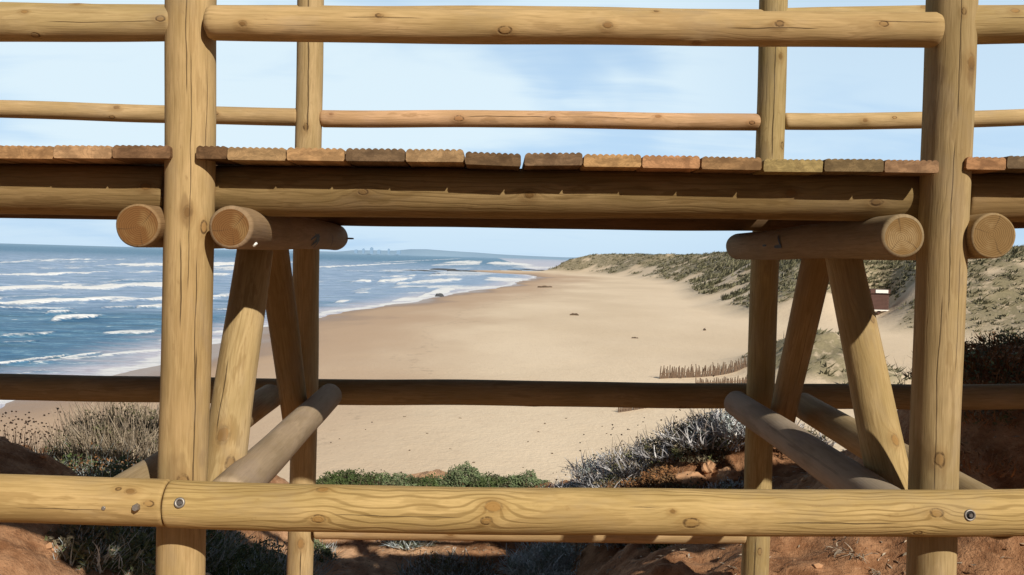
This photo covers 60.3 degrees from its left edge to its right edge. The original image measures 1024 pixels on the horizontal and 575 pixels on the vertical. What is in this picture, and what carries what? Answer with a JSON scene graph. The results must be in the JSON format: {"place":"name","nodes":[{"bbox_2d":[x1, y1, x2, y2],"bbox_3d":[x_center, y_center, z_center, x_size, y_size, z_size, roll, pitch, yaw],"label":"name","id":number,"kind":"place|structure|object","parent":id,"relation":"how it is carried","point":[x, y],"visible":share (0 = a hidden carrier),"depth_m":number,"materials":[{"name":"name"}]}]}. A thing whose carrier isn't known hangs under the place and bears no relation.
{"place":"outdoors","nodes":[
{"label":"outdoors","id":0,"kind":"place"},
{"bbox_2d":[0,243,566,407],"bbox_3d":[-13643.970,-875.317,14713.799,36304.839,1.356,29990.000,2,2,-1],"label":"sea","id":1,"kind":"structure","parent":0,"point":[79,310],"depth_m":200.76,"materials":[{"name":"liquid"}]},
{"bbox_2d":[289,249,577,259],"bbox_3d":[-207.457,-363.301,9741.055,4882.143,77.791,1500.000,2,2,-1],"label":"hills","id":2,"kind":"structure","parent":0,"point":[420,252],"depth_m":9137.89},
{"bbox_2d":[0,250,1023,483],"bbox_3d":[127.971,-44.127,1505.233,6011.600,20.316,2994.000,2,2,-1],"label":"beach","id":3,"kind":"structure","parent":0,"point":[528,330],"depth_m":82.12,"materials":[{"name":"beige sand"}]},
{"bbox_2d":[435,293,443,296],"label":"surf rock","id":4,"kind":"object","parent":3,"relation":"on","point":[439,295],"visible":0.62,"depth_m":213.26,"materials":[{"name":"grey stone"}]},
{"bbox_2d":[429,268,455,269],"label":"reef rock","id":5,"kind":"object","parent":3,"relation":"on","point":[441,269],"visible":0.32,"depth_m":590.46,"materials":[{"name":"grey stone"}]},
{"bbox_2d":[618,408,643,412],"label":"stake fence","id":6,"kind":"object","parent":3,"relation":"on","point":[623,409],"visible":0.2,"depth_m":51.83,"materials":[{"name":"wood"}]},
{"bbox_2d":[659,355,747,378],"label":"stake fence","id":7,"kind":"object","parent":3,"relation":"on","point":[690,373],"visible":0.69,"depth_m":67.34,"materials":[{"name":"wood"}]},
{"bbox_2d":[695,375,746,382],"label":"stake fence","id":8,"kind":"object","parent":3,"relation":"on","point":[724,380],"visible":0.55,"depth_m":63.00,"materials":[{"name":"wood"}]},
{"bbox_2d":[547,245,1023,383],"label":"dune grass","id":9,"kind":"structure","parent":3,"relation":"on","point":[785,266],"depth_m":171.31,"materials":[{"name":"green plant"}]},
{"bbox_2d":[870,289,889,314],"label":"beach hut","id":10,"kind":"object","parent":3,"relation":"on","point":[880,298],"visible":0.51,"depth_m":128.00,"materials":[{"name":"red wood"}]},
{"bbox_2d":[0,339,1023,574],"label":"ground","id":11,"kind":"structure","parent":0,"point":[24,550],"depth_m":4.79,"materials":[{"name":"brown soil"}]},
{"bbox_2d":[0,412,46,452],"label":"seed stems","id":12,"kind":"object","parent":11,"relation":"on","point":[14,440],"visible":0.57,"depth_m":7.17,"materials":[{"name":"brown plant"}]},
{"bbox_2d":[0,411,50,448],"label":"seed stems","id":13,"kind":"object","parent":11,"relation":"on","point":[15,431],"visible":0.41,"depth_m":7.26,"materials":[{"name":"brown plant"}]},
{"bbox_2d":[17,415,66,456],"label":"seed stems","id":14,"kind":"object","parent":11,"relation":"on","point":[28,421],"visible":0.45,"depth_m":7.20,"materials":[{"name":"brown plant"}]},
{"bbox_2d":[46,542,53,548],"bbox_3d":[-2.463,1.375,4.696,0.040,0.033,0.044,1,2,-18],"label":"pebble","id":15,"kind":"object","parent":11,"relation":"on","point":[49,545],"visible":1,"depth_m":4.68,"materials":[{"name":"orange stone"}]},
{"bbox_2d":[39,408,92,460],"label":"seed stems","id":16,"kind":"object","parent":11,"relation":"on","point":[56,436],"visible":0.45,"depth_m":7.21,"materials":[{"name":"brown plant"}]},
{"bbox_2d":[33,432,103,475],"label":"dry bush","id":17,"kind":"object","parent":11,"relation":"on","point":[46,452],"visible":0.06,"depth_m":7.27,"materials":[{"name":"brown plant"}]},
{"bbox_2d":[35,448,110,476],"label":"bush","id":18,"kind":"object","parent":11,"relation":"on","point":[91,462],"visible":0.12,"depth_m":7.01,"materials":[{"name":"green plant"}]},
{"bbox_2d":[23,435,130,476],"bbox_3d":[-3.518,1.426,7.101,1.261,0.469,1.265,2,2,24],"label":"bush","id":19,"kind":"object","parent":11,"relation":"on","point":[71,457],"visible":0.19,"depth_m":7.08,"materials":[{"name":"green plant"}]},
{"bbox_2d":[37,524,133,567],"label":"shrub","id":20,"kind":"object","parent":11,"relation":"on","point":[61,532],"visible":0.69,"depth_m":4.82,"materials":[{"name":"green plant"}]},
{"bbox_2d":[24,402,157,476],"bbox_3d":[-3.492,1.222,7.450,1.068,0.661,1.110,0,3,-44],"label":"dry bush","id":21,"kind":"object","parent":11,"relation":"on","point":[84,427],"visible":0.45,"depth_m":7.30,"materials":[{"name":"brown plant"}]},
{"bbox_2d":[60,435,128,476],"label":"bush","id":22,"kind":"object","parent":11,"relation":"on","point":[92,459],"visible":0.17,"depth_m":7.07,"materials":[{"name":"green plant"}]},
{"bbox_2d":[41,402,158,475],"bbox_3d":[-3.312,1.189,7.553,1.302,0.843,1.342,2,2,-1],"label":"dry bush","id":23,"kind":"object","parent":11,"relation":"on","point":[134,440],"visible":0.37,"depth_m":7.35,"materials":[{"name":"brown plant"}]},
{"bbox_2d":[61,526,155,573],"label":"shrub","id":24,"kind":"object","parent":11,"relation":"on","point":[134,556],"visible":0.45,"depth_m":4.93,"materials":[{"name":"green plant"}]},
{"bbox_2d":[69,443,151,476],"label":"bush","id":25,"kind":"object","parent":11,"relation":"on","point":[107,459],"visible":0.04,"depth_m":7.05,"materials":[{"name":"green plant"}]},
{"bbox_2d":[79,454,155,533],"bbox_3d":[-2.510,1.279,5.617,1.076,0.435,1.031,2,2,18],"label":"shrub","id":26,"kind":"object","parent":11,"relation":"on","point":[116,468],"visible":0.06,"depth_m":5.60,"materials":[{"name":"green plant"}]},
{"bbox_2d":[87,402,158,471],"bbox_3d":[-3.075,1.323,7.563,1.138,0.722,1.127,2,2,-1],"label":"dry bush","id":27,"kind":"object","parent":11,"relation":"on","point":[153,449],"visible":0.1,"depth_m":7.34,"materials":[{"name":"brown plant"}]},
{"bbox_2d":[101,529,155,574],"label":"shrub","id":28,"kind":"object","parent":11,"relation":"on","point":[151,559],"visible":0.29,"depth_m":4.99,"materials":[{"name":"green plant"}]},
{"bbox_2d":[133,526,254,571],"bbox_3d":[-2.512,1.778,6.418,1.248,0.502,1.382,2,2,-1],"label":"shrub","id":29,"kind":"object","parent":11,"relation":"on","point":[223,545],"visible":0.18,"depth_m":6.43,"materials":[{"name":"green plant"}]},
{"bbox_2d":[205,530,287,574],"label":"shrub","id":30,"kind":"object","parent":11,"relation":"on","point":[247,554],"visible":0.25,"depth_m":6.90,"materials":[{"name":"green plant"}]},
{"bbox_2d":[207,554,286,574],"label":"shrub","id":31,"kind":"object","parent":11,"relation":"on","point":[238,567],"visible":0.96,"depth_m":6.29,"materials":[{"name":"green plant"}]},
{"bbox_2d":[228,533,344,574],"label":"shrub","id":32,"kind":"object","parent":11,"relation":"on","point":[264,542],"visible":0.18,"depth_m":7.32,"materials":[{"name":"green plant"}]},
{"bbox_2d":[286,538,344,565],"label":"shrub","id":33,"kind":"object","parent":11,"relation":"on","point":[327,552],"visible":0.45,"depth_m":8.43,"materials":[{"name":"green plant"}]},
{"bbox_2d":[316,475,351,484],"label":"scrub bush","id":34,"kind":"object","parent":11,"relation":"on","point":[318,480],"visible":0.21,"depth_m":9.78,"materials":[{"name":"green plant"}]},
{"bbox_2d":[317,467,389,484],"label":"scrub bush","id":35,"kind":"object","parent":11,"relation":"on","point":[355,477],"visible":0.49,"depth_m":9.81,"materials":[{"name":"green plant"}]},
{"bbox_2d":[343,470,404,484],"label":"seed stems","id":36,"kind":"object","parent":11,"relation":"on","point":[371,478],"visible":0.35,"depth_m":9.61,"materials":[{"name":"plant"}]},
{"bbox_2d":[352,471,419,485],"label":"scrub bush","id":37,"kind":"object","parent":11,"relation":"on","point":[391,479],"visible":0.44,"depth_m":9.83,"materials":[{"name":"green plant"}]},
{"bbox_2d":[376,540,439,550],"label":"everlasting bush","id":38,"kind":"object","parent":11,"relation":"on","point":[402,544],"visible":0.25,"depth_m":8.80,"materials":[{"name":"grey plant"}]},
{"bbox_2d":[393,472,457,486],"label":"scrub bush","id":39,"kind":"object","parent":11,"relation":"on","point":[425,481],"visible":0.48,"depth_m":9.84,"materials":[{"name":"green plant"}]},
{"bbox_2d":[391,547,504,574],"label":"everlasting bush","id":40,"kind":"object","parent":11,"relation":"on","point":[453,566],"visible":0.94,"depth_m":8.24,"materials":[{"name":"grey plant"}]},
{"bbox_2d":[435,461,493,486],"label":"scrub bush","id":41,"kind":"object","parent":11,"relation":"on","point":[460,474],"visible":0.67,"depth_m":9.88,"materials":[{"name":"green plant"}]},
{"bbox_2d":[466,471,522,487],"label":"scrub bush","id":42,"kind":"object","parent":11,"relation":"on","point":[494,478],"visible":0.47,"depth_m":9.82,"materials":[{"name":"green plant"}]},
{"bbox_2d":[0,0,1023,574],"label":"footbridge","id":43,"kind":"object","parent":11,"relation":"on","point":[188,196],"visible":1,"depth_m":2.54,"materials":[{"name":"brown wood"}]},
{"bbox_2d":[492,469,551,487],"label":"scrub bush","id":44,"kind":"object","parent":11,"relation":"on","point":[531,479],"visible":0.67,"depth_m":9.80,"materials":[{"name":"green plant"}]},
{"bbox_2d":[490,542,586,574],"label":"everlasting bush","id":45,"kind":"object","parent":11,"relation":"on","point":[530,559],"visible":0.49,"depth_m":7.37,"materials":[{"name":"grey plant"}]},
{"bbox_2d":[542,475,592,487],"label":"everlasting bush","id":46,"kind":"object","parent":11,"relation":"on","point":[569,484],"visible":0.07,"depth_m":8.82,"materials":[{"name":"grey plant"}]},
{"bbox_2d":[549,466,597,487],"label":"everlasting bush","id":47,"kind":"object","parent":11,"relation":"on","point":[576,486],"visible":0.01,"depth_m":8.31,"materials":[{"name":"grey plant"}]},
{"bbox_2d":[560,427,626,486],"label":"everlasting bush","id":48,"kind":"object","parent":11,"relation":"on","point":[584,468],"visible":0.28,"depth_m":8.31,"materials":[{"name":"grey plant"}]},
{"bbox_2d":[585,543,626,548],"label":"everlasting bush","id":49,"kind":"object","parent":11,"relation":"on","point":[617,545],"visible":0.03,"depth_m":6.69,"materials":[{"name":"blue plant"}]},
{"bbox_2d":[579,448,652,487],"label":"everlasting bush","id":50,"kind":"object","parent":11,"relation":"on","point":[603,479],"visible":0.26,"depth_m":7.69,"materials":[{"name":"grey plant"}]},
{"bbox_2d":[601,478,641,487],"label":"scrub","id":51,"kind":"object","parent":11,"relation":"on","point":[621,482],"visible":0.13,"depth_m":7.50,"materials":[{"name":"green plant"}]},
{"bbox_2d":[594,419,673,478],"bbox_3d":[1.234,1.392,7.887,0.993,0.510,1.044,2,2,-1],"label":"everlasting bush","id":52,"kind":"object","parent":11,"relation":"on","point":[638,465],"visible":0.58,"depth_m":7.77,"materials":[{"name":"grey plant"}]},
{"bbox_2d":[624,476,678,487],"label":"scrub","id":53,"kind":"object","parent":11,"relation":"on","point":[633,482],"visible":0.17,"depth_m":7.31,"materials":[{"name":"brown plant"}]},
{"bbox_2d":[640,544,670,551],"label":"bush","id":54,"kind":"object","parent":11,"relation":"on","point":[657,547],"visible":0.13,"depth_m":5.66,"materials":[{"name":"green plant"}]},
{"bbox_2d":[625,410,692,462],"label":"everlasting bush","id":55,"kind":"object","parent":11,"relation":"on","point":[651,447],"visible":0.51,"depth_m":7.70,"materials":[{"name":"grey plant"}]},
{"bbox_2d":[635,464,693,487],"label":"scrub","id":56,"kind":"object","parent":11,"relation":"on","point":[644,480],"visible":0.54,"depth_m":7.27,"materials":[{"name":"brown plant"}]},
{"bbox_2d":[653,476,712,488],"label":"scrub","id":57,"kind":"object","parent":11,"relation":"on","point":[685,486],"visible":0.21,"depth_m":7.08,"materials":[{"name":"brown plant"}]},
{"bbox_2d":[646,409,725,451],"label":"everlasting bush","id":58,"kind":"object","parent":11,"relation":"on","point":[670,438],"visible":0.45,"depth_m":7.58,"materials":[{"name":"grey plant"}]},
{"bbox_2d":[674,471,706,487],"bbox_3d":[1.485,1.597,7.243,0.242,0.162,0.234,0,2,-36],"label":"rock","id":59,"kind":"object","parent":11,"relation":"on","point":[684,476],"visible":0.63,"depth_m":7.19,"materials":[{"name":"orange stone"}]},
{"bbox_2d":[668,437,733,466],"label":"scrub","id":60,"kind":"object","parent":11,"relation":"on","point":[681,451],"visible":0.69,"depth_m":7.35,"materials":[{"name":"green plant"}]},
{"bbox_2d":[661,379,744,451],"bbox_3d":[1.792,1.072,7.572,1.076,0.553,1.029,2,2,-1],"label":"everlasting bush","id":61,"kind":"object","parent":11,"relation":"on","point":[713,442],"visible":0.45,"depth_m":7.38,"materials":[{"name":"grey plant"}]},
{"bbox_2d":[701,458,717,473],"bbox_3d":[1.633,1.484,7.295,0.140,0.125,0.201,2,2,9],"label":"rock","id":62,"kind":"object","parent":11,"relation":"on","point":[707,467],"visible":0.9,"depth_m":7.22,"materials":[{"name":"orange stone"}]},
{"bbox_2d":[679,375,744,439],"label":"everlasting bush","id":63,"kind":"object","parent":11,"relation":"on","point":[714,426],"visible":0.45,"depth_m":7.35,"materials":[{"name":"grey plant"}]},
{"bbox_2d":[703,456,743,488],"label":"everlasting bush","id":64,"kind":"object","parent":11,"relation":"on","point":[725,485],"visible":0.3,"depth_m":6.91,"materials":[{"name":"grey plant"}]},
{"bbox_2d":[716,467,741,482],"bbox_3d":[1.746,1.512,7.105,0.174,0.130,0.203,1,2,-12],"label":"rock","id":65,"kind":"object","parent":11,"relation":"on","point":[732,474],"visible":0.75,"depth_m":7.05,"materials":[{"name":"orange stone"}]},
{"bbox_2d":[730,418,805,430],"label":"everlasting bush","id":66,"kind":"object","parent":11,"relation":"on","point":[744,430],"visible":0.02,"depth_m":7.35,"materials":[{"name":"grey plant"}]},
{"bbox_2d":[814,563,822,567],"bbox_3d":[1.520,1.382,4.370,0.046,0.031,0.036,2,2,18],"label":"pebble","id":67,"kind":"object","parent":11,"relation":"on","point":[817,565],"visible":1,"depth_m":4.36,"materials":[{"name":"orange stone"}]},
{"bbox_2d":[805,427,835,446],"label":"everlasting bush","id":68,"kind":"object","parent":11,"relation":"on","point":[823,438],"visible":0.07,"depth_m":7.19,"materials":[{"name":"grey plant"}]},
{"bbox_2d":[825,538,877,563],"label":"dead tuft","id":69,"kind":"object","parent":11,"relation":"on","point":[837,552],"visible":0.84,"depth_m":4.44,"materials":[{"name":"beige plant"}]},
{"bbox_2d":[869,556,891,574],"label":"dead tuft","id":70,"kind":"object","parent":11,"relation":"on","point":[875,571],"visible":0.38,"depth_m":4.34,"materials":[{"name":"beige plant"}]},
{"bbox_2d":[888,357,906,383],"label":"bare twigs","id":71,"kind":"object","parent":11,"relation":"on","point":[899,373],"visible":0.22,"depth_m":5.61,"materials":[{"name":"brown plant"}]},
{"bbox_2d":[901,368,911,378],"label":"heather bush","id":72,"kind":"object","parent":11,"relation":"on","point":[909,372],"visible":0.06,"depth_m":5.58,"materials":[{"name":"green plant"}]},
{"bbox_2d":[912,342,1023,376],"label":"heather bush","id":73,"kind":"object","parent":11,"relation":"on","point":[966,366],"visible":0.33,"depth_m":4.87,"materials":[{"name":"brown plant"}]},
{"bbox_2d":[965,340,1006,349],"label":"heather bush","id":74,"kind":"object","parent":11,"relation":"on","point":[986,344],"visible":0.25,"depth_m":5.38,"materials":[{"name":"green plant"}]},
{"bbox_2d":[959,440,1023,476],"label":"heather bush","id":75,"kind":"object","parent":11,"relation":"on","point":[978,468],"visible":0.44,"depth_m":4.42,"materials":[{"name":"brown plant"}]},
{"bbox_2d":[961,409,1023,427],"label":"heather bush","id":76,"kind":"object","parent":11,"relation":"on","point":[994,416],"visible":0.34,"depth_m":4.62,"materials":[{"name":"brown plant"}]},
{"bbox_2d":[963,366,1023,383],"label":"heather bush","id":77,"kind":"object","parent":11,"relation":"on","point":[996,381],"visible":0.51,"depth_m":4.76,"materials":[{"name":"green plant"}]},
{"bbox_2d":[963,361,1023,382],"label":"heather bush","id":78,"kind":"object","parent":11,"relation":"on","point":[1009,376],"visible":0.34,"depth_m":4.80,"materials":[{"name":"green plant"}]},
{"bbox_2d":[963,370,1023,384],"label":"heather bush","id":79,"kind":"object","parent":11,"relation":"on","point":[985,382],"visible":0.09,"depth_m":4.72,"materials":[{"name":"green plant"}]},
{"bbox_2d":[964,335,1023,372],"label":"heather bush","id":80,"kind":"object","parent":11,"relation":"on","point":[1004,355],"visible":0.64,"depth_m":4.94,"materials":[{"name":"brown plant"}]},
{"bbox_2d":[969,328,1023,345],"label":"heather bush","id":81,"kind":"object","parent":11,"relation":"on","point":[980,339],"visible":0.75,"depth_m":5.30,"materials":[{"name":"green plant"}]},
{"bbox_2d":[992,329,1023,344],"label":"heather bush","id":82,"kind":"object","parent":11,"relation":"on","point":[1019,334],"visible":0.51,"depth_m":5.31,"materials":[{"name":"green plant"}]},
{"bbox_2d":[0,0,1023,256],"label":"sky","id":83,"kind":"structure","parent":0,"point":[356,76],"materials":[{"name":"blue"}]},
{"bbox_2d":[71,342,1023,574],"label":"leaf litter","id":84,"kind":"object","parent":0,"point":[619,557],"visible":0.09,"depth_m":5.91,"materials":[{"name":"brown plant"}]}
]}

